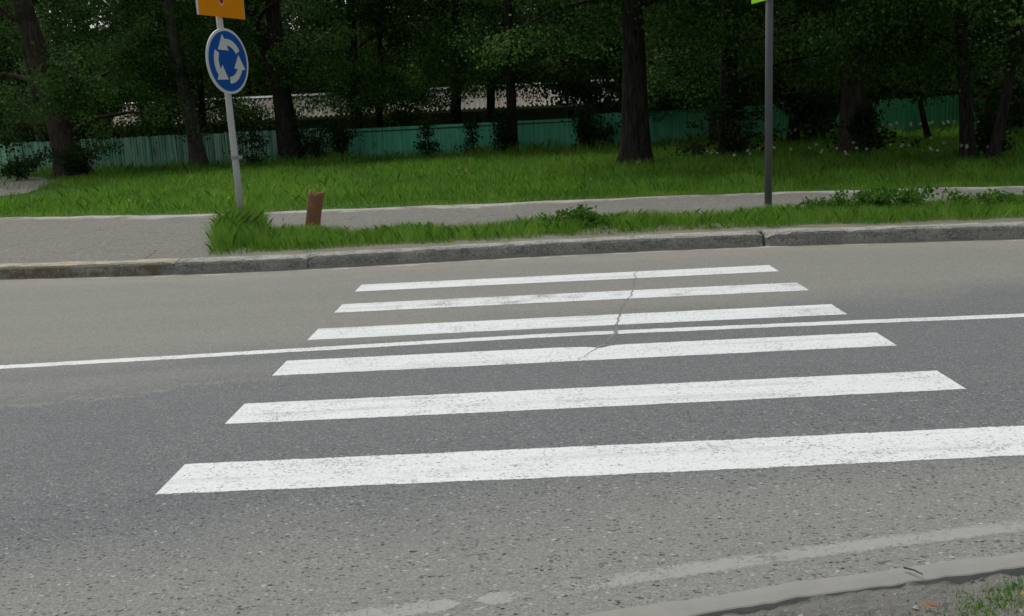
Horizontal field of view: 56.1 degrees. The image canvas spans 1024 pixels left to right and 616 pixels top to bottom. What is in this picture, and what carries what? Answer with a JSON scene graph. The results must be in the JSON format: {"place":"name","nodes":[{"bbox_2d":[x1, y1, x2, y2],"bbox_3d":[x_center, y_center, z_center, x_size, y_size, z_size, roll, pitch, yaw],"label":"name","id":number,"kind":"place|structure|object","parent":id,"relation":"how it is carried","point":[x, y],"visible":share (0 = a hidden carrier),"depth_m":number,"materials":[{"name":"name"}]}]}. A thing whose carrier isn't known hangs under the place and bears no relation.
{"place":"outdoors","nodes":[
{"label":"outdoors","id":0,"kind":"place"},
{"bbox_2d":[0,177,53,195],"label":"dirt path","id":1,"kind":"structure","parent":0,"point":[27,183],"depth_m":32.01,"materials":[{"name":"grey soil"}]},
{"bbox_2d":[0,147,52,180],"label":"shrub","id":2,"kind":"object","parent":1,"relation":"on","point":[34,163],"visible":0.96,"depth_m":35.15,"materials":[{"name":"green plant"}]},
{"bbox_2d":[49,0,601,77],"label":"sky","id":3,"kind":"structure","parent":0,"point":[91,26],"materials":[{"name":"white"}]},
{"bbox_2d":[108,79,691,161],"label":"long shed","id":4,"kind":"structure","parent":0,"point":[475,110],"depth_m":51.46,"materials":[{"name":"grey wood"}]},
{"bbox_2d":[178,128,187,142],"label":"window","id":5,"kind":"structure","parent":4,"relation":"in","point":[179,128],"depth_m":50.30,"materials":[{"name":"black glass"}]},
{"bbox_2d":[265,123,276,138],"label":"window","id":6,"kind":"structure","parent":4,"relation":"in","point":[269,128],"depth_m":50.67,"materials":[{"name":"black glass"}]},
{"bbox_2d":[383,118,398,126],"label":"window","id":7,"kind":"structure","parent":4,"relation":"in","point":[386,124],"depth_m":51.18,"materials":[{"name":"black glass"}]},
{"bbox_2d":[474,112,485,122],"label":"window","id":8,"kind":"structure","parent":4,"relation":"in","point":[478,117],"depth_m":51.55,"materials":[{"name":"black glass"}]},
{"bbox_2d":[566,108,581,120],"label":"window","id":9,"kind":"structure","parent":4,"relation":"in","point":[569,111],"depth_m":51.92,"materials":[{"name":"black glass"}]},
{"bbox_2d":[0,239,1023,615],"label":"road","id":10,"kind":"structure","parent":0,"point":[96,457],"depth_m":4.86,"materials":[{"name":"grey asphalt"}]},
{"bbox_2d":[324,599,459,615],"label":"faded edge line","id":11,"kind":"object","parent":10,"relation":"on","point":[443,605],"visible":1,"depth_m":3.16,"materials":[{"name":"paint"}]},
{"bbox_2d":[474,590,522,604],"bbox_3d":[-0.043,0.970,3.209,0.110,0.001,0.144,8,16,44],"label":"faded edge line","id":12,"kind":"object","parent":10,"relation":"on","point":[499,597],"visible":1,"depth_m":3.21,"materials":[{"name":"paint"}]},
{"bbox_2d":[0,222,1023,278],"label":"kerb","id":13,"kind":"structure","parent":10,"relation":"on","point":[754,238],"depth_m":10.82,"materials":[{"name":"concrete"}]},
{"bbox_2d":[0,313,1023,368],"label":"line","id":14,"kind":"object","parent":10,"relation":"on","point":[515,337],"visible":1,"depth_m":6.91,"materials":[{"name":"paint"}]},
{"bbox_2d":[356,265,777,290],"bbox_3d":[0.520,-0.291,9.340,4.052,0.001,0.408,-3,11,1],"label":"crosswalk stripe","id":15,"kind":"object","parent":10,"relation":"on","point":[562,278],"visible":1,"depth_m":9.33,"materials":[{"name":"paint"}]},
{"bbox_2d":[335,282,807,312],"bbox_3d":[0.502,-0.093,8.361,4.052,0.001,0.409,-3,11,1],"label":"crosswalk stripe","id":16,"kind":"object","parent":10,"relation":"on","point":[669,292],"visible":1,"depth_m":8.36,"materials":[{"name":"paint"}]},
{"bbox_2d":[308,304,845,339],"bbox_3d":[0.485,0.104,7.381,4.052,0.001,0.409,-3,11,1],"label":"crosswalk stripe","id":17,"kind":"object","parent":10,"relation":"on","point":[560,322],"visible":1,"depth_m":7.38,"materials":[{"name":"paint"}]},
{"bbox_2d":[272,332,896,375],"bbox_3d":[0.467,0.302,6.399,4.052,0.001,0.410,-3,11,1],"label":"crosswalk stripe","id":18,"kind":"object","parent":10,"relation":"on","point":[478,358],"visible":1,"depth_m":6.39,"materials":[{"name":"paint"}]},
{"bbox_2d":[155,426,1023,494],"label":"crosswalk stripe","id":19,"kind":"object","parent":10,"relation":"on","point":[755,453],"visible":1,"depth_m":4.43,"materials":[{"name":"paint"}]},
{"bbox_2d":[225,370,965,423],"bbox_3d":[0.450,0.500,5.419,4.052,0.001,0.408,-3,11,1],"label":"crosswalk stripe","id":20,"kind":"object","parent":10,"relation":"on","point":[706,391],"visible":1,"depth_m":5.41,"materials":[{"name":"paint"}]},
{"bbox_2d":[577,254,637,360],"bbox_3d":[0.965,-0.113,8.337,0.212,0.001,4.844,0,12,12],"label":"road crack surface","id":21,"kind":"object","parent":10,"relation":"on","point":[612,335],"visible":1,"depth_m":6.98,"materials":[{"name":"grey asphalt"}]},
{"bbox_2d":[546,519,1023,594],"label":"faded edge line","id":22,"kind":"object","parent":10,"relation":"on","point":[862,545],"visible":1,"depth_m":3.42,"materials":[{"name":"paint"}]},
{"bbox_2d":[581,552,1023,615],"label":"kerb","id":23,"kind":"structure","parent":10,"relation":"on","point":[775,596],"depth_m":3.16,"materials":[{"name":"grey concrete"}]},
{"bbox_2d":[903,567,922,574],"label":"twig","id":24,"kind":"object","parent":23,"relation":"on","point":[912,570],"visible":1,"depth_m":3.21,"materials":[{"name":"grey wood"}]},
{"bbox_2d":[0,186,1023,263],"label":"pavement","id":25,"kind":"structure","parent":0,"point":[75,238],"depth_m":14.56,"materials":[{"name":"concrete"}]},
{"bbox_2d":[0,117,1023,245],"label":"ground","id":26,"kind":"structure","parent":0,"point":[372,161],"depth_m":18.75,"materials":[{"name":"green plant"}]},
{"bbox_2d":[0,15,48,142],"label":"broadleaf tree","id":27,"kind":"object","parent":26,"relation":"on","point":[33,139],"visible":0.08,"depth_m":62.36,"materials":[{"name":"green plant"}]},
{"bbox_2d":[0,10,78,136],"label":"broadleaf tree","id":28,"kind":"object","parent":26,"relation":"on","point":[39,21],"visible":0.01,"depth_m":69.87,"materials":[{"name":"green plant"}]},
{"bbox_2d":[0,0,114,163],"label":"broadleaf tree","id":29,"kind":"object","parent":26,"relation":"on","point":[8,63],"visible":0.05,"depth_m":58.87,"materials":[{"name":"green plant"}]},
{"bbox_2d":[9,0,112,152],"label":"broadleaf tree","id":30,"kind":"object","parent":26,"relation":"on","point":[83,40],"depth_m":68.02,"materials":[{"name":"green plant"}]},
{"bbox_2d":[39,142,123,177],"bbox_3d":[-15.834,-5.263,34.669,2.950,1.664,3.072,-3,11,1],"label":"shrub","id":31,"kind":"object","parent":26,"relation":"on","point":[74,165],"visible":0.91,"depth_m":34.76,"materials":[{"name":"green plant"}]},
{"bbox_2d":[0,0,173,164],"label":"broadleaf tree","id":32,"kind":"object","parent":26,"relation":"on","point":[33,91],"visible":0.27,"depth_m":43.05,"materials":[{"name":"green plant"}]},
{"bbox_2d":[0,0,219,178],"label":"broadleaf tree","id":33,"kind":"object","parent":26,"relation":"on","point":[59,98],"visible":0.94,"depth_m":35.07,"materials":[{"name":"green plant"}]},
{"bbox_2d":[38,0,211,160],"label":"broadleaf tree","id":34,"kind":"object","parent":26,"relation":"on","point":[52,23],"visible":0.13,"depth_m":44.94,"materials":[{"name":"green plant"}]},
{"bbox_2d":[82,0,207,149],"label":"broadleaf tree","id":35,"kind":"object","parent":26,"relation":"on","point":[117,136],"visible":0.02,"depth_m":61.73,"materials":[{"name":"green plant"}]},
{"bbox_2d":[0,127,341,174],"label":"board fence","id":36,"kind":"object","parent":26,"relation":"on","point":[168,141],"visible":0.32,"depth_m":40.34,"materials":[{"name":"teal paint"}]},
{"bbox_2d":[81,0,268,159],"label":"broadleaf tree","id":37,"kind":"object","parent":26,"relation":"on","point":[194,93],"visible":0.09,"depth_m":46.99,"materials":[{"name":"green plant"}]},
{"bbox_2d":[80,0,289,157],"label":"broadleaf tree","id":38,"kind":"object","parent":26,"relation":"on","point":[242,114],"visible":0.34,"depth_m":41.50,"materials":[{"name":"green plant"}]},
{"bbox_2d":[90,0,285,166],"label":"broadleaf tree","id":39,"kind":"object","parent":26,"relation":"on","point":[196,151],"visible":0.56,"depth_m":38.06,"materials":[{"name":"green plant"}]},
{"bbox_2d":[181,0,309,120],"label":"broadleaf tree","id":40,"kind":"object","parent":26,"relation":"on","point":[286,21],"visible":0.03,"depth_m":57.35,"materials":[{"name":"green plant"}]},
{"bbox_2d":[224,128,271,164],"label":"shrub","id":41,"kind":"object","parent":26,"relation":"on","point":[253,139],"visible":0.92,"depth_m":38.23,"materials":[{"name":"green plant"}]},
{"bbox_2d":[159,0,388,164],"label":"broadleaf tree","id":42,"kind":"object","parent":26,"relation":"on","point":[272,46],"visible":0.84,"depth_m":37.09,"materials":[{"name":"green plant"}]},
{"bbox_2d":[251,0,336,91],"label":"broadleaf tree","id":43,"kind":"object","parent":26,"relation":"on","point":[295,8],"depth_m":75.03,"materials":[{"name":"green plant"}]},
{"bbox_2d":[283,10,308,31],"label":"broadleaf tree","id":44,"kind":"object","parent":26,"relation":"on","point":[296,19],"depth_m":90.76,"materials":[{"name":"green plant"}]},
{"bbox_2d":[286,123,332,160],"bbox_3d":[-7.971,-6.549,38.175,1.722,1.807,2.143,-12,14,-38],"label":"shrub","id":45,"kind":"object","parent":26,"relation":"on","point":[309,146],"visible":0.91,"depth_m":38.04,"materials":[{"name":"green plant"}]},
{"bbox_2d":[305,189,324,228],"bbox_3d":[-2.729,-1.319,13.212,0.354,0.652,0.232,-3,11,1],"label":"pipe stub","id":46,"kind":"object","parent":26,"relation":"on","point":[314,206],"visible":0.77,"depth_m":13.12,"materials":[{"name":"metal"}]},
{"bbox_2d":[288,107,377,159],"bbox_3d":[-6.968,-6.820,37.888,3.485,2.198,2.319,-4,11,-7],"label":"shrub","id":47,"kind":"object","parent":26,"relation":"on","point":[341,137],"visible":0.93,"depth_m":37.63,"materials":[{"name":"green plant"}]},
{"bbox_2d":[287,0,424,112],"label":"broadleaf tree","id":48,"kind":"object","parent":26,"relation":"on","point":[312,25],"visible":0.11,"depth_m":54.57,"materials":[{"name":"green plant"}]},
{"bbox_2d":[256,0,465,139],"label":"broadleaf tree","id":49,"kind":"object","parent":26,"relation":"on","point":[354,74],"visible":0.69,"depth_m":40.25,"materials":[{"name":"green plant"}]},
{"bbox_2d":[307,0,483,148],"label":"broadleaf tree","id":50,"kind":"object","parent":26,"relation":"on","point":[380,10],"visible":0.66,"depth_m":40.73,"materials":[{"name":"green plant"}]},
{"bbox_2d":[306,0,500,111],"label":"broadleaf tree","id":51,"kind":"object","parent":26,"relation":"on","point":[419,25],"visible":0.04,"depth_m":55.45,"materials":[{"name":"green plant"}]},
{"bbox_2d":[0,0,808,161],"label":"undergrowth","id":52,"kind":"object","parent":26,"relation":"on","point":[243,88],"depth_m":62.25,"materials":[{"name":"green plant"}]},
{"bbox_2d":[413,117,442,156],"bbox_3d":[-3.246,-6.569,37.219,1.167,1.595,1.415,-6,12,-15],"label":"sapling","id":53,"kind":"object","parent":26,"relation":"on","point":[427,124],"visible":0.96,"depth_m":37.23,"materials":[{"name":"green plant"}]},
{"bbox_2d":[344,118,577,158],"bbox_3d":[-2.083,-6.836,39.045,9.599,1.326,0.161,-2,11,5],"label":"board fence","id":54,"kind":"object","parent":26,"relation":"on","point":[551,130],"visible":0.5,"depth_m":39.01,"materials":[{"name":"teal paint"}]},
{"bbox_2d":[393,0,538,105],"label":"broadleaf tree","id":55,"kind":"object","parent":26,"relation":"on","point":[462,29],"visible":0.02,"depth_m":61.83,"materials":[{"name":"green plant"}]},
{"bbox_2d":[359,0,574,138],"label":"broadleaf tree","id":56,"kind":"object","parent":26,"relation":"on","point":[390,58],"visible":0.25,"depth_m":41.89,"materials":[{"name":"green plant"}]},
{"bbox_2d":[456,120,484,155],"bbox_3d":[-1.651,-6.566,37.293,1.186,1.476,1.335,5,14,34],"label":"sapling","id":57,"kind":"object","parent":26,"relation":"on","point":[468,125],"visible":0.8,"depth_m":37.24,"materials":[{"name":"green plant"}]},
{"bbox_2d":[394,0,574,132],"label":"broadleaf tree","id":58,"kind":"object","parent":26,"relation":"on","point":[490,93],"visible":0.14,"depth_m":43.40,"materials":[{"name":"green plant"}]},
{"bbox_2d":[488,107,519,152],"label":"shrub","id":59,"kind":"object","parent":26,"relation":"on","point":[502,136],"visible":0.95,"depth_m":37.01,"materials":[{"name":"green plant"}]},
{"bbox_2d":[409,0,621,152],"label":"broadleaf tree","id":60,"kind":"object","parent":26,"relation":"on","point":[501,16],"visible":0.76,"depth_m":37.28,"materials":[{"name":"green plant"}]},
{"bbox_2d":[569,104,601,149],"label":"shrub","id":61,"kind":"object","parent":26,"relation":"on","point":[585,128],"visible":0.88,"depth_m":36.02,"materials":[{"name":"green plant"}]},
{"bbox_2d":[519,0,660,103],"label":"broadleaf tree","id":62,"kind":"object","parent":26,"relation":"on","point":[568,41],"visible":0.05,"depth_m":56.81,"materials":[{"name":"green plant"}]},
{"bbox_2d":[534,0,715,145],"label":"broadleaf tree","id":63,"kind":"object","parent":26,"relation":"on","point":[591,89],"visible":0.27,"depth_m":38.87,"materials":[{"name":"green plant"}]},
{"bbox_2d":[461,0,882,166],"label":"broadleaf tree","id":64,"kind":"object","parent":26,"relation":"on","point":[635,139],"visible":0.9,"depth_m":24.64,"materials":[{"name":"green plant"}]},
{"bbox_2d":[602,0,790,129],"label":"broadleaf tree","id":65,"kind":"object","parent":26,"relation":"on","point":[751,103],"visible":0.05,"depth_m":41.03,"materials":[{"name":"green plant"}]},
{"bbox_2d":[598,2,806,142],"bbox_3d":[6.539,-12.184,34.666,8.598,12.723,7.715,1,12,20],"label":"broadleaf tree","id":66,"kind":"object","parent":26,"relation":"on","point":[655,42],"visible":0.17,"depth_m":34.80,"materials":[{"name":"green plant"}]},
{"bbox_2d":[664,90,787,159],"bbox_3d":[5.880,-4.914,26.113,3.273,2.000,2.781,-3,11,1],"label":"shrub","id":67,"kind":"object","parent":26,"relation":"on","point":[734,121],"visible":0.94,"depth_m":26.37,"materials":[{"name":"green plant"}]},
{"bbox_2d":[572,0,951,157],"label":"broadleaf tree","id":68,"kind":"object","parent":26,"relation":"on","point":[729,42],"visible":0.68,"depth_m":25.43,"materials":[{"name":"green plant"}]},
{"bbox_2d":[752,0,831,103],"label":"broadleaf tree","id":69,"kind":"object","parent":26,"relation":"on","point":[784,33],"depth_m":46.10,"materials":[{"name":"green plant"}]},
{"bbox_2d":[579,94,1022,146],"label":"board fence","id":70,"kind":"object","parent":26,"relation":"on","point":[900,114],"visible":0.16,"depth_m":37.95,"materials":[{"name":"teal paint"}]},
{"bbox_2d":[680,0,923,141],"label":"broadleaf tree","id":71,"kind":"object","parent":26,"relation":"on","point":[820,115],"visible":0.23,"depth_m":32.31,"materials":[{"name":"green plant"}]},
{"bbox_2d":[789,104,820,139],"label":"shrub","id":72,"kind":"object","parent":26,"relation":"on","point":[809,134],"visible":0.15,"depth_m":35.84,"materials":[{"name":"green plant"}]},
{"bbox_2d":[674,0,1005,154],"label":"broadleaf tree","id":73,"kind":"object","parent":26,"relation":"on","point":[851,95],"visible":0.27,"depth_m":25.02,"materials":[{"name":"green plant"}]},
{"bbox_2d":[826,99,927,152],"bbox_3d":[9.383,-4.642,24.912,2.215,1.536,2.229,-7,12,-19],"label":"shrub","id":74,"kind":"object","parent":26,"relation":"on","point":[866,123],"visible":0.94,"depth_m":24.50,"materials":[{"name":"green plant"}]},
{"bbox_2d":[806,1,973,117],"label":"broadleaf tree","id":75,"kind":"object","parent":26,"relation":"on","point":[912,95],"visible":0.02,"depth_m":40.26,"materials":[{"name":"green plant"}]},
{"bbox_2d":[779,0,1016,103],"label":"broadleaf tree","id":76,"kind":"object","parent":26,"relation":"on","point":[830,57],"depth_m":44.01,"materials":[{"name":"green plant"}]},
{"bbox_2d":[773,0,1023,160],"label":"broadleaf tree","id":77,"kind":"object","parent":26,"relation":"on","point":[966,120],"visible":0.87,"depth_m":20.62,"materials":[{"name":"green plant"}]},
{"bbox_2d":[806,0,1023,161],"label":"broadleaf tree","id":78,"kind":"object","parent":26,"relation":"on","point":[995,144],"visible":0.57,"depth_m":20.25,"materials":[{"name":"green plant"}]},
{"bbox_2d":[824,3,1023,141],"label":"broadleaf tree","id":79,"kind":"object","parent":26,"relation":"on","point":[926,129],"visible":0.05,"depth_m":28.69,"materials":[{"name":"green plant"}]},
{"bbox_2d":[926,0,1023,103],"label":"broadleaf tree","id":80,"kind":"object","parent":26,"relation":"on","point":[975,96],"visible":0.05,"depth_m":35.03,"materials":[{"name":"green plant"}]},
{"bbox_2d":[927,9,1023,127],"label":"broadleaf tree","id":81,"kind":"object","parent":26,"relation":"on","point":[1016,106],"visible":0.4,"depth_m":27.02,"materials":[{"name":"green plant"}]},
{"bbox_2d":[974,102,1017,157],"bbox_3d":[10.675,-3.909,21.404,1.064,1.324,1.103,6,14,37],"label":"shrub","id":82,"kind":"object","parent":26,"relation":"on","point":[986,119],"visible":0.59,"depth_m":21.29,"materials":[{"name":"green plant"}]},
{"bbox_2d":[969,38,1022,127],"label":"broadleaf tree","id":83,"kind":"object","parent":26,"relation":"on","point":[1019,124],"depth_m":34.71,"materials":[{"name":"green plant"}]},
{"bbox_2d":[207,210,1023,256],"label":"verge land","id":84,"kind":"structure","parent":0,"point":[541,237],"depth_m":11.22,"materials":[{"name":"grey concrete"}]},
{"bbox_2d":[216,17,243,211],"bbox_3d":[-4.141,-3.192,14.060,0.181,4.251,0.116,-3,11,1],"label":"sign post","id":85,"kind":"object","parent":84,"relation":"on","point":[235,157],"visible":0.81,"depth_m":14.19,"materials":[{"name":"metal"}]},
{"bbox_2d":[196,0,244,19],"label":"give way sign","id":86,"kind":"object","parent":85,"relation":"attached to","point":[233,9],"visible":1,"depth_m":13.81,"materials":[{"name":"metal"}]},
{"bbox_2d":[205,28,247,93],"bbox_3d":[-4.183,-3.587,13.976,0.137,0.930,0.930,2,12,22],"label":"roundabout sign","id":87,"kind":"object","parent":85,"relation":"attached to","point":[226,59],"visible":1,"depth_m":13.92,"materials":[{"name":"metal"}]},
{"bbox_2d":[539,204,617,227],"bbox_3d":[0.850,-1.095,12.100,1.034,0.391,0.929,-3,11,1],"label":"weed clump","id":88,"kind":"object","parent":84,"relation":"on","point":[583,214],"visible":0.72,"depth_m":12.04,"materials":[{"name":"green plant"}]},
{"bbox_2d":[199,190,1023,255],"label":"grass strip","id":89,"kind":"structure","parent":84,"relation":"on","point":[233,229],"depth_m":11.62,"materials":[{"name":"green plant"}]},
{"bbox_2d":[798,194,877,211],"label":"weed clump","id":90,"kind":"object","parent":84,"relation":"on","point":[831,202],"visible":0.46,"depth_m":12.07,"materials":[{"name":"green plant"}]},
{"bbox_2d":[829,183,960,209],"bbox_3d":[4.810,-1.351,12.106,1.467,0.446,1.012,-10,13,-31],"label":"weed clump","id":91,"kind":"object","parent":84,"relation":"on","point":[880,196],"visible":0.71,"depth_m":12.01,"materials":[{"name":"green plant"}]},
{"bbox_2d":[950,188,1023,209],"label":"weed clump","id":92,"kind":"object","parent":84,"relation":"on","point":[995,194],"visible":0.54,"depth_m":11.83,"materials":[{"name":"green plant"}]},
{"bbox_2d":[764,0,772,208],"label":"sign post","id":93,"kind":"object","parent":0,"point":[768,87],"visible":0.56,"depth_m":12.71,"materials":[{"name":"grey metal"}]},
{"bbox_2d":[751,0,765,3],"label":"pedestrian crossing sign","id":94,"kind":"object","parent":93,"relation":"attached to","point":[754,1],"visible":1,"depth_m":12.70,"materials":[{"name":"metal"}]},
{"bbox_2d":[720,572,1023,615],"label":"ground","id":95,"kind":"structure","parent":0,"point":[859,603],"depth_m":3.07,"materials":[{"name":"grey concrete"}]},
{"bbox_2d":[921,602,939,606],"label":"dry leaf","id":96,"kind":"object","parent":95,"relation":"on","point":[931,604],"visible":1,"depth_m":3.00,"materials":[{"name":"brown plant"}]},
{"bbox_2d":[916,573,1023,615],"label":"grass","id":97,"kind":"structure","parent":95,"relation":"on","point":[1008,590],"depth_m":3.03,"materials":[{"name":"green plant"}]}
]}

